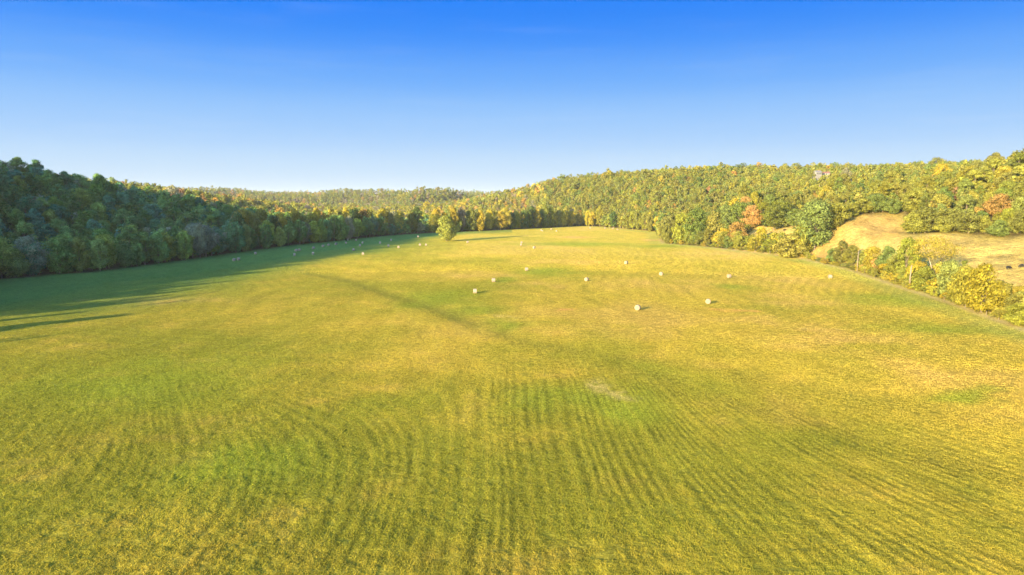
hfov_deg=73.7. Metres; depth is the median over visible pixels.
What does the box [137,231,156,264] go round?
broadleaf tree
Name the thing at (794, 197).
broadleaf tree
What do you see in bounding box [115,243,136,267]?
broadleaf tree
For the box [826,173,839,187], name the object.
broadleaf tree
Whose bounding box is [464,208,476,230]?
broadleaf tree
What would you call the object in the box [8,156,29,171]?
broadleaf tree
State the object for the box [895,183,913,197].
broadleaf tree
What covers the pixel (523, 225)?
broadleaf tree
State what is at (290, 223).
broadleaf tree
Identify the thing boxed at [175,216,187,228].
broadleaf tree
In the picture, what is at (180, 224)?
broadleaf tree
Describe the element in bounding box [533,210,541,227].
broadleaf tree
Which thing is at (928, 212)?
broadleaf tree
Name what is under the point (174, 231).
broadleaf tree
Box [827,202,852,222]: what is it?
broadleaf tree
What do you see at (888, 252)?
broadleaf tree
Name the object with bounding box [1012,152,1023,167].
broadleaf tree
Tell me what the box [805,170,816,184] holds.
broadleaf tree
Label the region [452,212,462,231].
broadleaf tree
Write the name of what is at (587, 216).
broadleaf tree
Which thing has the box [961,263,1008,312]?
broadleaf tree
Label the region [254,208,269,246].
broadleaf tree
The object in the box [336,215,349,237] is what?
broadleaf tree
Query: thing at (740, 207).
broadleaf tree
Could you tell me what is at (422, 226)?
broadleaf tree
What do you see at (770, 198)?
broadleaf tree
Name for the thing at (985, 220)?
broadleaf tree
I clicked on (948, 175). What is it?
broadleaf tree
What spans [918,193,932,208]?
broadleaf tree
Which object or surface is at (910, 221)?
broadleaf tree
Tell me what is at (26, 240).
broadleaf tree
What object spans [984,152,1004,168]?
broadleaf tree
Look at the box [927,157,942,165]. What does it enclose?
broadleaf tree
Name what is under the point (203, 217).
broadleaf tree
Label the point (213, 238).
broadleaf tree
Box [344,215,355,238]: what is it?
broadleaf tree
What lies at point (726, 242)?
broadleaf tree
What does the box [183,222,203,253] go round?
broadleaf tree
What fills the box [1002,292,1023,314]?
broadleaf tree
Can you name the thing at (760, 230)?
broadleaf tree
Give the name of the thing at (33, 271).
broadleaf tree
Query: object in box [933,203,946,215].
broadleaf tree
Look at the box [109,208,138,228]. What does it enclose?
broadleaf tree
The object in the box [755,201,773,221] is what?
broadleaf tree
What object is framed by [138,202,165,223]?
broadleaf tree
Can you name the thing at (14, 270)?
broadleaf tree
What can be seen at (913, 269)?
broadleaf tree
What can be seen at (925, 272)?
broadleaf tree
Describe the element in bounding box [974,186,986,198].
broadleaf tree
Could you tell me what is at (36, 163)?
broadleaf tree
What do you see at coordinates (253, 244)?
broadleaf tree
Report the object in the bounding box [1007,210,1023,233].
broadleaf tree
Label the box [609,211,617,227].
broadleaf tree
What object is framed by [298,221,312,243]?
broadleaf tree
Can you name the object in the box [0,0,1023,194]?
sky
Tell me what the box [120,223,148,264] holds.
broadleaf tree
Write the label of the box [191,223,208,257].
broadleaf tree
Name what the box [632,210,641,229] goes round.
broadleaf tree
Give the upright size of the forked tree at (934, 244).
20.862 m
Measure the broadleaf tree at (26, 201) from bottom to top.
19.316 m
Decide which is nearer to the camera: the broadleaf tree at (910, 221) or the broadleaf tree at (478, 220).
the broadleaf tree at (910, 221)
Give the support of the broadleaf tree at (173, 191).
on the hills
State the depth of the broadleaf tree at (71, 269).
327.19 m
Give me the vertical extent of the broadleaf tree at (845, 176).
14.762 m
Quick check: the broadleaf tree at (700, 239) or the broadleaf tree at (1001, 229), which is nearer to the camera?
the broadleaf tree at (1001, 229)
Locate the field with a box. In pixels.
[0,226,1023,574]
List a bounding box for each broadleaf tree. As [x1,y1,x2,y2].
[0,218,5,237]
[0,236,24,277]
[0,248,33,277]
[2,231,20,244]
[6,169,24,185]
[6,208,25,234]
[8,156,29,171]
[11,175,27,192]
[13,234,50,274]
[14,196,42,222]
[15,221,38,245]
[19,242,46,275]
[24,199,45,221]
[24,208,45,224]
[26,167,43,188]
[29,159,43,171]
[32,221,45,239]
[33,197,53,210]
[35,168,57,194]
[37,223,57,247]
[40,210,62,231]
[41,235,78,273]
[43,218,71,235]
[45,203,63,221]
[53,173,65,186]
[53,231,81,261]
[57,251,76,272]
[58,227,74,240]
[59,170,74,187]
[67,236,90,271]
[69,173,89,188]
[71,187,94,209]
[71,209,97,228]
[79,227,97,242]
[83,218,102,234]
[86,183,103,202]
[88,233,117,269]
[89,238,109,270]
[90,173,110,190]
[91,195,104,212]
[91,201,107,222]
[91,227,114,252]
[101,195,116,215]
[104,180,118,191]
[104,193,121,208]
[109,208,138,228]
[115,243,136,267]
[116,192,130,206]
[117,226,144,251]
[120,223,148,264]
[122,188,140,205]
[125,203,137,215]
[129,240,145,265]
[134,209,153,225]
[134,216,147,228]
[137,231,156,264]
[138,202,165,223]
[147,219,162,229]
[148,230,170,262]
[154,198,168,215]
[156,231,176,261]
[163,186,182,196]
[166,238,179,260]
[167,226,179,237]
[171,195,184,206]
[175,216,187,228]
[175,219,184,229]
[175,231,192,259]
[177,231,194,244]
[182,194,195,209]
[183,211,195,224]
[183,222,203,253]
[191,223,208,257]
[193,224,220,256]
[194,208,207,218]
[195,196,205,208]
[196,214,209,225]
[205,215,216,228]
[211,210,226,226]
[213,228,226,254]
[220,203,236,217]
[225,221,245,252]
[227,211,247,232]
[234,208,249,224]
[238,208,258,236]
[238,225,252,251]
[248,226,257,249]
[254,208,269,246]
[257,220,275,247]
[258,224,273,248]
[269,215,281,245]
[273,226,286,246]
[274,212,287,234]
[279,224,297,245]
[287,220,296,244]
[290,208,302,242]
[292,219,308,244]
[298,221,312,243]
[306,213,318,241]
[308,220,322,242]
[313,207,320,220]
[317,218,327,241]
[323,219,332,241]
[328,215,341,240]
[331,223,346,240]
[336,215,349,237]
[342,206,350,238]
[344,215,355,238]
[349,207,362,223]
[353,222,365,238]
[361,217,373,237]
[370,216,379,233]
[375,218,385,234]
[376,207,388,230]
[383,212,396,234]
[388,224,395,234]
[393,210,403,233]
[406,211,417,232]
[410,206,424,232]
[417,222,424,232]
[427,213,437,232]
[431,208,441,231]
[436,214,458,240]
[449,207,458,225]
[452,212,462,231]
[457,206,465,230]
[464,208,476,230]
[475,210,484,230]
[485,209,494,229]
[495,210,506,229]
[500,207,512,226]
[507,212,516,228]
[513,211,520,228]
[520,210,529,228]
[526,208,532,227]
[528,206,537,225]
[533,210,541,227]
[539,206,549,227]
[540,211,546,227]
[548,207,554,227]
[555,208,561,226]
[560,211,567,226]
[563,206,570,225]
[568,210,576,225]
[575,212,583,224]
[584,210,589,225]
[588,211,595,225]
[595,205,603,224]
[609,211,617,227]
[613,177,623,185]
[624,211,632,229]
[629,211,634,229]
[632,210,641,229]
[640,212,648,228]
[645,214,653,231]
[661,222,672,242]
[662,214,680,240]
[669,212,691,241]
[679,207,709,243]
[683,232,693,241]
[690,195,698,208]
[693,231,706,243]
[703,212,725,238]
[703,229,712,243]
[704,196,710,205]
[712,228,729,243]
[713,204,738,228]
[716,231,728,245]
[722,236,732,247]
[727,221,747,241]
[728,202,749,227]
[728,230,743,240]
[733,235,742,246]
[738,184,749,197]
[740,196,751,202]
[740,204,763,229]
[750,191,760,204]
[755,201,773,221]
[755,227,766,241]
[762,204,785,230]
[763,187,773,200]
[764,194,775,209]
[769,233,810,257]
[771,171,784,179]
[772,199,792,219]
[785,208,803,225]
[788,193,798,207]
[790,224,815,255]
[791,199,833,250]
[803,195,814,205]
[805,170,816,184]
[806,185,818,194]
[811,208,844,230]
[817,185,830,199]
[824,191,839,203]
[825,248,835,261]
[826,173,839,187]
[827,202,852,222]
[832,239,849,262]
[835,177,842,188]
[838,173,850,184]
[838,193,849,203]
[841,167,851,185]
[842,245,859,263]
[847,203,860,216]
[855,198,875,213]
[855,249,866,268]
[861,246,881,267]
[867,194,884,212]
[868,178,882,192]
[868,193,886,211]
[870,258,880,273]
[872,173,887,180]
[873,245,896,269]
[877,182,892,198]
[880,264,897,277]
[881,170,895,183]
[882,198,902,213]
[883,255,906,271]
[888,182,904,198]
[894,237,922,269]
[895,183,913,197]
[897,268,906,278]
[899,213,933,233]
[901,189,929,211]
[904,265,920,282]
[905,260,927,277]
[910,266,936,286]
[913,207,945,232]
[915,175,937,188]
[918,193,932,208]
[926,192,952,218]
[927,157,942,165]
[929,207,962,231]
[932,163,951,175]
[932,217,954,232]
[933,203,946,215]
[934,186,954,201]
[935,171,953,186]
[935,259,959,298]
[938,178,960,196]
[944,265,983,305]
[950,211,988,232]
[954,165,978,180]
[955,194,974,221]
[956,178,974,198]
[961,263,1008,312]
[964,190,979,208]
[964,198,985,211]
[965,169,984,189]
[969,160,982,167]
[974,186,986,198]
[976,215,992,232]
[977,181,995,194]
[980,192,1014,217]
[982,158,1003,188]
[982,191,993,207]
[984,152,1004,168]
[985,219,1012,236]
[985,283,1014,310]
[990,187,1011,208]
[992,165,1012,189]
[992,171,1014,186]
[992,180,1017,199]
[992,211,1001,223]
[999,207,1017,229]
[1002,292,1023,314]
[1002,302,1023,325]
[1003,158,1020,166]
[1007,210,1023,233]
[1010,164,1023,183]
[1010,211,1023,232]
[1010,285,1023,295]
[1011,177,1023,207]
[1011,196,1023,217]
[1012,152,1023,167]
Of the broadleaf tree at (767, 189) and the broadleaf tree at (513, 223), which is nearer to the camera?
the broadleaf tree at (767, 189)
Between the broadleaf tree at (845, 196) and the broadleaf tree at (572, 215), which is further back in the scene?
the broadleaf tree at (572, 215)
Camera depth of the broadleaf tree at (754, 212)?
516.05 m
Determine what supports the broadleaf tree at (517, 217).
on the hills
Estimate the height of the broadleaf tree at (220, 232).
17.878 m
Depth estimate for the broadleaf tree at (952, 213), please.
362.29 m
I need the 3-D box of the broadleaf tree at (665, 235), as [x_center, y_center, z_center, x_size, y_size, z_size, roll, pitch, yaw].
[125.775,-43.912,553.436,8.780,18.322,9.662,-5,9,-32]
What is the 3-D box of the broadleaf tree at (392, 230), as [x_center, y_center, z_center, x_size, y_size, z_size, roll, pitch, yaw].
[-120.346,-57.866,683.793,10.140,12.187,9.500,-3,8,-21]
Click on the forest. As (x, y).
(725, 183)
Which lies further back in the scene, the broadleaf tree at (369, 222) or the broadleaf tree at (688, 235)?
the broadleaf tree at (369, 222)
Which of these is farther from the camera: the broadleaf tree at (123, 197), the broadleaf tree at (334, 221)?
the broadleaf tree at (334, 221)
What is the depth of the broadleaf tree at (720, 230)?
510.04 m
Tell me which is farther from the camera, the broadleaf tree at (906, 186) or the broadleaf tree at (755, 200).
the broadleaf tree at (755, 200)
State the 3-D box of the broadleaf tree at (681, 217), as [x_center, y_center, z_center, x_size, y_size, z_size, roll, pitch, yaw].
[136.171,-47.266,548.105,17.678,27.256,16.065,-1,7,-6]
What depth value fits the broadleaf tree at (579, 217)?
915.35 m
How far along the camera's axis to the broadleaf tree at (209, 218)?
517.54 m
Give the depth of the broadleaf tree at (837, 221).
411.55 m
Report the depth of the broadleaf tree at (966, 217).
355.53 m
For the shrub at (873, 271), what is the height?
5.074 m
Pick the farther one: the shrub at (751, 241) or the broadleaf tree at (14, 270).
the shrub at (751, 241)
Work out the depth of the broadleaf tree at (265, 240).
488.93 m
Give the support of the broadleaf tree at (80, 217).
on the hills
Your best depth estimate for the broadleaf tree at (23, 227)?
345.81 m
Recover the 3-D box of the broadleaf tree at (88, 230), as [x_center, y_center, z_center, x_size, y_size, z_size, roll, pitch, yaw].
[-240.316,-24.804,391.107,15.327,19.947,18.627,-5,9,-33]
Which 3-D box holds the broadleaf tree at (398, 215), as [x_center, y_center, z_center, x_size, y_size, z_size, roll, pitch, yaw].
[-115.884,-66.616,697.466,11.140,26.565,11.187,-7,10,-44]
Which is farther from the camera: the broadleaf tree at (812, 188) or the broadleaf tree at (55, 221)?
the broadleaf tree at (812, 188)
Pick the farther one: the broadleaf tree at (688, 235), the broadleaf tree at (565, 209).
the broadleaf tree at (565, 209)
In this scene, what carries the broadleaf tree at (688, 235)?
on the hills
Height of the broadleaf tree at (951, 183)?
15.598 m
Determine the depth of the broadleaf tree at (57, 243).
321.59 m
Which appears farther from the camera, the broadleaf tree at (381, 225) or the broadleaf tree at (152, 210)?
the broadleaf tree at (381, 225)
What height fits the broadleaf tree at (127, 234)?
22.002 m
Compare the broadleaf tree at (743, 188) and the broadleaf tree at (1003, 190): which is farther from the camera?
the broadleaf tree at (743, 188)
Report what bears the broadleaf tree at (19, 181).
on the hills
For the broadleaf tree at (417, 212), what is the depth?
718.51 m
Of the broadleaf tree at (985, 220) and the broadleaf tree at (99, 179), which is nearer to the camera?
the broadleaf tree at (985, 220)
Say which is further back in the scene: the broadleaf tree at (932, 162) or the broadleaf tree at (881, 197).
the broadleaf tree at (932, 162)
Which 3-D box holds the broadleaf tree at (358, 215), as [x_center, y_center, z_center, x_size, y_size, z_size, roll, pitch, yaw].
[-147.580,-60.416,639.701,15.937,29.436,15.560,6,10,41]
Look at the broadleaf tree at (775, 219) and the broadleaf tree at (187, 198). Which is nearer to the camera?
the broadleaf tree at (775, 219)
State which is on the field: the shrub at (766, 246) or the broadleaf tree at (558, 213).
the shrub at (766, 246)
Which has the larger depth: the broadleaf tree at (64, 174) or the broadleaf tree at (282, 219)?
the broadleaf tree at (282, 219)
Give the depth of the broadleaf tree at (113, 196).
486.95 m
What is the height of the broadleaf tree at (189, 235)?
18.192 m
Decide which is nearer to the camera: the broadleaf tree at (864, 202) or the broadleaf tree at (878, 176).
the broadleaf tree at (864, 202)
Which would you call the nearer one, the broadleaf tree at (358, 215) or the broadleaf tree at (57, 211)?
the broadleaf tree at (57, 211)
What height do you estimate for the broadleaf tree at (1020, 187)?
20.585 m
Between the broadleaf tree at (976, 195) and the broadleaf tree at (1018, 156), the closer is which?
the broadleaf tree at (976, 195)
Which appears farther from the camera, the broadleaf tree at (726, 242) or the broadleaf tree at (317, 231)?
the broadleaf tree at (317, 231)
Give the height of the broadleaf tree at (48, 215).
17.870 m
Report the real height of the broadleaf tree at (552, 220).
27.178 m
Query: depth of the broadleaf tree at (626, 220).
798.04 m
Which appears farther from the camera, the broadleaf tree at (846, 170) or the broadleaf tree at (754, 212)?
the broadleaf tree at (846, 170)
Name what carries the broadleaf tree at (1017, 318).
on the field
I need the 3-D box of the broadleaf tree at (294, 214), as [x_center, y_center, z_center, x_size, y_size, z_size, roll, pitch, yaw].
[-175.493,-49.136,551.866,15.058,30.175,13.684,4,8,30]
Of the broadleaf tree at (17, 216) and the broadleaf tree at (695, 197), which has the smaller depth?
the broadleaf tree at (17, 216)
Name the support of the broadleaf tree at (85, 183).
on the hills
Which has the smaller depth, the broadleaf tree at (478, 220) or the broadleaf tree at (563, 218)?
the broadleaf tree at (478, 220)
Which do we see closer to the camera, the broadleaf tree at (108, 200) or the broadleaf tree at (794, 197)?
the broadleaf tree at (108, 200)
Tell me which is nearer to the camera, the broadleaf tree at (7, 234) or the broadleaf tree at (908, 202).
the broadleaf tree at (7, 234)
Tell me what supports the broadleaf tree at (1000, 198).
on the hills
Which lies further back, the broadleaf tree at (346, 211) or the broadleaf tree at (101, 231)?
the broadleaf tree at (346, 211)
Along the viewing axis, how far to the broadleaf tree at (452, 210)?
742.61 m
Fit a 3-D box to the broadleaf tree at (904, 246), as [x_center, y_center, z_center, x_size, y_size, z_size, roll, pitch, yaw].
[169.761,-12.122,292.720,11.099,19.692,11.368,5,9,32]
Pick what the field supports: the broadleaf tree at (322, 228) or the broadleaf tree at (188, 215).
the broadleaf tree at (322, 228)
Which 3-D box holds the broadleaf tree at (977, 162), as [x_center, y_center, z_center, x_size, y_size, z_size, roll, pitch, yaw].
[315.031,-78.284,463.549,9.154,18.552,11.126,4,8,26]
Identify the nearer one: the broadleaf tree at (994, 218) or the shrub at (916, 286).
the shrub at (916, 286)
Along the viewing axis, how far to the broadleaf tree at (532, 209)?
837.86 m
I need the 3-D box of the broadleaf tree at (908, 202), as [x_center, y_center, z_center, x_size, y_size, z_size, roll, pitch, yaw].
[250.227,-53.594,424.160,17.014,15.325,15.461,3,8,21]
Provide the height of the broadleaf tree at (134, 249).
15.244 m
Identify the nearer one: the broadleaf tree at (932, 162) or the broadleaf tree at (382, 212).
the broadleaf tree at (382, 212)
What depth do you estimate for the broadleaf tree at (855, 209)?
424.78 m
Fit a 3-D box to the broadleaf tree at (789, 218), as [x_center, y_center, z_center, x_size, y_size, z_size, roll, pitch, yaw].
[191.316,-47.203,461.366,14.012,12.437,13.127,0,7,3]
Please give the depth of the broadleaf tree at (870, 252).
327.75 m
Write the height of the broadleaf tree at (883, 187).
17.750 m
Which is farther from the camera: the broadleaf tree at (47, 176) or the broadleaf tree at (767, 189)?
the broadleaf tree at (767, 189)
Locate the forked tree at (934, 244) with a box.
[910,234,966,271]
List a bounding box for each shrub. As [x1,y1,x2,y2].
[744,236,763,250]
[760,238,777,252]
[870,268,878,277]
[910,281,923,290]
[929,286,937,296]
[988,309,1006,318]
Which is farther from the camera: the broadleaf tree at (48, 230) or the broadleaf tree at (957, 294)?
the broadleaf tree at (48, 230)
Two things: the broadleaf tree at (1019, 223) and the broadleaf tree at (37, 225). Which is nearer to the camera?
the broadleaf tree at (1019, 223)
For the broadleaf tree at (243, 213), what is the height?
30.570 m
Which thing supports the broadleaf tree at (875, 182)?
on the hills
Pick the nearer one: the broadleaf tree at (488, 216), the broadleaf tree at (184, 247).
the broadleaf tree at (184, 247)
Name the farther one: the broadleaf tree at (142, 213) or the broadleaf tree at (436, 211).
the broadleaf tree at (436, 211)
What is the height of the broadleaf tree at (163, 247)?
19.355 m
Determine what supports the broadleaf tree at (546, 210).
on the field
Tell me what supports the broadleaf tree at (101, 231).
on the hills
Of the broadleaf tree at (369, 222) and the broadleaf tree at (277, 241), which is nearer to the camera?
the broadleaf tree at (277, 241)
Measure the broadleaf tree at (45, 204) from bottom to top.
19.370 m
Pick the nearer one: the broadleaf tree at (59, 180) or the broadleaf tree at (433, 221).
the broadleaf tree at (59, 180)
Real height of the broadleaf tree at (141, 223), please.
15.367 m
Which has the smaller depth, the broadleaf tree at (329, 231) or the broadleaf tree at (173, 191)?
the broadleaf tree at (329, 231)
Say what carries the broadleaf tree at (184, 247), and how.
on the field
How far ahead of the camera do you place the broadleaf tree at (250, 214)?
488.59 m
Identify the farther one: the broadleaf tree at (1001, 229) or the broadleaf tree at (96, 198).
the broadleaf tree at (96, 198)
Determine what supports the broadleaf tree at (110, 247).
on the hills
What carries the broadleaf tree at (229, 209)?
on the hills
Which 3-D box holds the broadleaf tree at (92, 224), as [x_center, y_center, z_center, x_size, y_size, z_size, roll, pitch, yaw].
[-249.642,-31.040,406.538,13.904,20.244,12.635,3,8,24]
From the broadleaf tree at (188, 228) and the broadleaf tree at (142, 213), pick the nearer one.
the broadleaf tree at (188, 228)
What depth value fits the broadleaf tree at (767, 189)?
543.37 m
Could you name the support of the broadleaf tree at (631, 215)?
on the field
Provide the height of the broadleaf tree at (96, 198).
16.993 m
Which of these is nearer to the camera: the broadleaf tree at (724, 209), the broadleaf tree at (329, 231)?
the broadleaf tree at (724, 209)
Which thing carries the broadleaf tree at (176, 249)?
on the hills
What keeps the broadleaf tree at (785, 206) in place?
on the hills
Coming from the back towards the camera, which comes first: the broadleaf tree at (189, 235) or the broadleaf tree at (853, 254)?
the broadleaf tree at (189, 235)
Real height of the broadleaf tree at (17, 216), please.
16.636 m
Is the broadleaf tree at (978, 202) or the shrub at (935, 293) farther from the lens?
the broadleaf tree at (978, 202)
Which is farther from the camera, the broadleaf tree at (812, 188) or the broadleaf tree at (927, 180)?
the broadleaf tree at (812, 188)
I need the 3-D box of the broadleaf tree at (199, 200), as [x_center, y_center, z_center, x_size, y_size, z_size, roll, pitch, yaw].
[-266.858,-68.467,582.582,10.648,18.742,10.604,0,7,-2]
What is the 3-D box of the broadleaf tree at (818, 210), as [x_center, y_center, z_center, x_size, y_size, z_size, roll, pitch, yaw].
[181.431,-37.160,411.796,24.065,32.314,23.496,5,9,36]
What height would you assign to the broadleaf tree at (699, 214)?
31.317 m
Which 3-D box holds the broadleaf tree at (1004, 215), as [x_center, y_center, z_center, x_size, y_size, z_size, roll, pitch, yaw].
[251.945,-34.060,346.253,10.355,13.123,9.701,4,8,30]
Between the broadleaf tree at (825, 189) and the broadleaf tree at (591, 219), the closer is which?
the broadleaf tree at (825, 189)
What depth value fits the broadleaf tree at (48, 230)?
366.67 m
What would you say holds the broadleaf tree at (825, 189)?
on the hills
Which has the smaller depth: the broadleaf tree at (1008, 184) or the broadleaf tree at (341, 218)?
the broadleaf tree at (1008, 184)
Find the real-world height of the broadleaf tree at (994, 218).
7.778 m
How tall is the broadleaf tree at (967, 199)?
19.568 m
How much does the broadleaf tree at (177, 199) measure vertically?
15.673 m
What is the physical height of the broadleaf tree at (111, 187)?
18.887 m
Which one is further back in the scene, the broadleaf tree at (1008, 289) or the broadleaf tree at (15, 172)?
the broadleaf tree at (15, 172)
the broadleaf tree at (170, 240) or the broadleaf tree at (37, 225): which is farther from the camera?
the broadleaf tree at (170, 240)
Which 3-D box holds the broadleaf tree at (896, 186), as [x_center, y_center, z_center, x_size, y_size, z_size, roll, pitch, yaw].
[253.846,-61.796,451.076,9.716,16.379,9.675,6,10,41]
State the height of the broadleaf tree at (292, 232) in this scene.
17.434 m
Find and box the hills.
[0,180,1023,326]
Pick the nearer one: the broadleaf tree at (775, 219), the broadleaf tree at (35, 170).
the broadleaf tree at (35, 170)
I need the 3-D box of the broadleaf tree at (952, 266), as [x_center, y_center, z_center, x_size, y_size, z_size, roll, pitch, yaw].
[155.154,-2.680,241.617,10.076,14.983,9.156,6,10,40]
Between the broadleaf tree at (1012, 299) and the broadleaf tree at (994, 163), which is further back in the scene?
the broadleaf tree at (994, 163)
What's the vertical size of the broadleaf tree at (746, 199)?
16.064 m
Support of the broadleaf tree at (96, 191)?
on the hills
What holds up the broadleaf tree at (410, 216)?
on the hills
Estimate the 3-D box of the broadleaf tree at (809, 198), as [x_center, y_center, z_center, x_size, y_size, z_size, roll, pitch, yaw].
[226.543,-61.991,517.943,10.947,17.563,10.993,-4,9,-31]
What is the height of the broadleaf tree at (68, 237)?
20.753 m
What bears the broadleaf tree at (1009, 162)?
on the hills
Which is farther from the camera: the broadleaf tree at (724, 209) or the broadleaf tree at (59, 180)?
the broadleaf tree at (724, 209)
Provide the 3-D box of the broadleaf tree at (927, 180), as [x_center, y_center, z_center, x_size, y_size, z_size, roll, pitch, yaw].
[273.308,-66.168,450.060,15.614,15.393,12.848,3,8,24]
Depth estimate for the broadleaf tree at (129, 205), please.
482.71 m
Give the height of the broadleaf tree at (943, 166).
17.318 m
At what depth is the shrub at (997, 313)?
201.91 m
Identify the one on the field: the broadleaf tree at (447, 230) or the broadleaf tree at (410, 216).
the broadleaf tree at (447, 230)
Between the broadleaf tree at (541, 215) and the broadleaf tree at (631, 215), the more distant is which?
the broadleaf tree at (541, 215)
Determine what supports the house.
on the hills
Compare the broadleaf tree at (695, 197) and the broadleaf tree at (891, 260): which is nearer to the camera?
the broadleaf tree at (891, 260)
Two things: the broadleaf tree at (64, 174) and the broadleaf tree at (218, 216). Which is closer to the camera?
the broadleaf tree at (64, 174)
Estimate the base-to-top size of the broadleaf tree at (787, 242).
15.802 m
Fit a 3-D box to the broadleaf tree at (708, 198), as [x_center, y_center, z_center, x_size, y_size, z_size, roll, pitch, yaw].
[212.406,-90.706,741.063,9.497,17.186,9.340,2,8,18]
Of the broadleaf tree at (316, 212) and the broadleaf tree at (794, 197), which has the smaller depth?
the broadleaf tree at (794, 197)
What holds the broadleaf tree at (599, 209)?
on the field
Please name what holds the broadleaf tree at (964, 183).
on the hills
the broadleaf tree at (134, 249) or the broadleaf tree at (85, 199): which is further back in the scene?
the broadleaf tree at (85, 199)
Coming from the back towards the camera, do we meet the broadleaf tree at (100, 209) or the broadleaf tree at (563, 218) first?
the broadleaf tree at (563, 218)
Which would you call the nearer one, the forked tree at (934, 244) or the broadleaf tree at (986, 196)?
the forked tree at (934, 244)
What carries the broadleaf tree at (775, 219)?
on the hills
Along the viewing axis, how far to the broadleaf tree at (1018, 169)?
378.22 m
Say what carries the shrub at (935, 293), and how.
on the hills
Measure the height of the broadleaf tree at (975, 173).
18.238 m
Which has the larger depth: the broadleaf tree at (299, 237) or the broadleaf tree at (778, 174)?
the broadleaf tree at (778, 174)
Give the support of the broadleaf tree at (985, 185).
on the hills
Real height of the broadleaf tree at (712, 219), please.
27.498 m
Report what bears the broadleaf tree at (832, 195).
on the hills
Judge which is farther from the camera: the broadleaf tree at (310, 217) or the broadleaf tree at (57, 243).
the broadleaf tree at (310, 217)
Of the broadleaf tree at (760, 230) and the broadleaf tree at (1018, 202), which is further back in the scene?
the broadleaf tree at (760, 230)
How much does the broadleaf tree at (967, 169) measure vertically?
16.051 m
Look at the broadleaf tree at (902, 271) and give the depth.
285.73 m
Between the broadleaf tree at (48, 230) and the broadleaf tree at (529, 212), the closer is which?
the broadleaf tree at (48, 230)
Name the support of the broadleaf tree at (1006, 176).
on the hills
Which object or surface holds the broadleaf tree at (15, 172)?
on the hills
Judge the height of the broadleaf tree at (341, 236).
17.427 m
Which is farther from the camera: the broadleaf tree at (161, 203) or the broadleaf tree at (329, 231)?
the broadleaf tree at (329, 231)
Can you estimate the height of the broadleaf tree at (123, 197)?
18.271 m
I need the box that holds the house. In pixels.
[812,170,821,179]
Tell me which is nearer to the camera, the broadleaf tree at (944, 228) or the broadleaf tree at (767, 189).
the broadleaf tree at (944, 228)
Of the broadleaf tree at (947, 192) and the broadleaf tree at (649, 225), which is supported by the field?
the broadleaf tree at (649, 225)
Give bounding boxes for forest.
[0,148,1023,324]
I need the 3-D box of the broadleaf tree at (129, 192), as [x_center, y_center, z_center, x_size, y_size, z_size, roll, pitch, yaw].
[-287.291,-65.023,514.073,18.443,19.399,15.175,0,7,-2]
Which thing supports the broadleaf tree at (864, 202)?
on the hills
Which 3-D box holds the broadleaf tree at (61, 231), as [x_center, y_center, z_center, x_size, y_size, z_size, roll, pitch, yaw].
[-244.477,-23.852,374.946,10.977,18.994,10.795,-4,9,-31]
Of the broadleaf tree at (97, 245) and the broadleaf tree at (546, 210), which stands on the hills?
the broadleaf tree at (97, 245)
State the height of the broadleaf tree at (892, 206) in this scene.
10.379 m
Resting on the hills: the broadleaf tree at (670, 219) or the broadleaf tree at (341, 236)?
the broadleaf tree at (670, 219)
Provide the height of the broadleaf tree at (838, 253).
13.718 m
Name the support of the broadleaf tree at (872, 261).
on the hills
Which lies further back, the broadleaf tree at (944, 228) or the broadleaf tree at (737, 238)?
the broadleaf tree at (737, 238)
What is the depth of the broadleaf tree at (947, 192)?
402.10 m
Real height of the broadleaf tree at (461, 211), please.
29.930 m
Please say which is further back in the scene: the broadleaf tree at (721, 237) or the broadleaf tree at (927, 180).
the broadleaf tree at (721, 237)
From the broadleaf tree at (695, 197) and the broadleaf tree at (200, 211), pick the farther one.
the broadleaf tree at (695, 197)
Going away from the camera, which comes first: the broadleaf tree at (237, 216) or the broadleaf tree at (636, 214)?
the broadleaf tree at (237, 216)
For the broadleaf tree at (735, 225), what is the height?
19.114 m
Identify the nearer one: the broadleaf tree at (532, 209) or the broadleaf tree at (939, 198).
the broadleaf tree at (939, 198)
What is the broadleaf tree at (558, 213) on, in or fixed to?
on the hills
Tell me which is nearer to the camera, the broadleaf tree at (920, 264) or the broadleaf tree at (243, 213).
the broadleaf tree at (920, 264)
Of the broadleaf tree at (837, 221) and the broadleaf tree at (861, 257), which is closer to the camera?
the broadleaf tree at (861, 257)
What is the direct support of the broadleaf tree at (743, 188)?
on the hills
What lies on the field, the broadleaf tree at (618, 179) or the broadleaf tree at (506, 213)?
the broadleaf tree at (506, 213)
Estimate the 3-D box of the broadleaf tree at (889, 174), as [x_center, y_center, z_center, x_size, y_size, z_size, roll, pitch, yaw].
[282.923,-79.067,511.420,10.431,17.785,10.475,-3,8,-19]
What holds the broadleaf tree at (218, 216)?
on the hills
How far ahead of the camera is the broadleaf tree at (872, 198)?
431.30 m
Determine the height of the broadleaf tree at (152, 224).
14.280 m
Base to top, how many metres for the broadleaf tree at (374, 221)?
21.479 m
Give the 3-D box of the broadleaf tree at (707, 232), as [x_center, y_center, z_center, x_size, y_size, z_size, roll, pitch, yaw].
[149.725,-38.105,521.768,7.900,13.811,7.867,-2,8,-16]
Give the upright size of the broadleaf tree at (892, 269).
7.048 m
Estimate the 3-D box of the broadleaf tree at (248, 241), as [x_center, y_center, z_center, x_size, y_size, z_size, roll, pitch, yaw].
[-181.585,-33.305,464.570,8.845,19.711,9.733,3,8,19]
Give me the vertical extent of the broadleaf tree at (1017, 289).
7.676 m
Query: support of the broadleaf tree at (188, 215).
on the hills
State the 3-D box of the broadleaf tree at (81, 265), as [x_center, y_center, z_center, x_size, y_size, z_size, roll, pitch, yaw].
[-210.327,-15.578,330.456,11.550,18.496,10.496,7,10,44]
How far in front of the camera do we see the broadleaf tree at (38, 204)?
393.73 m

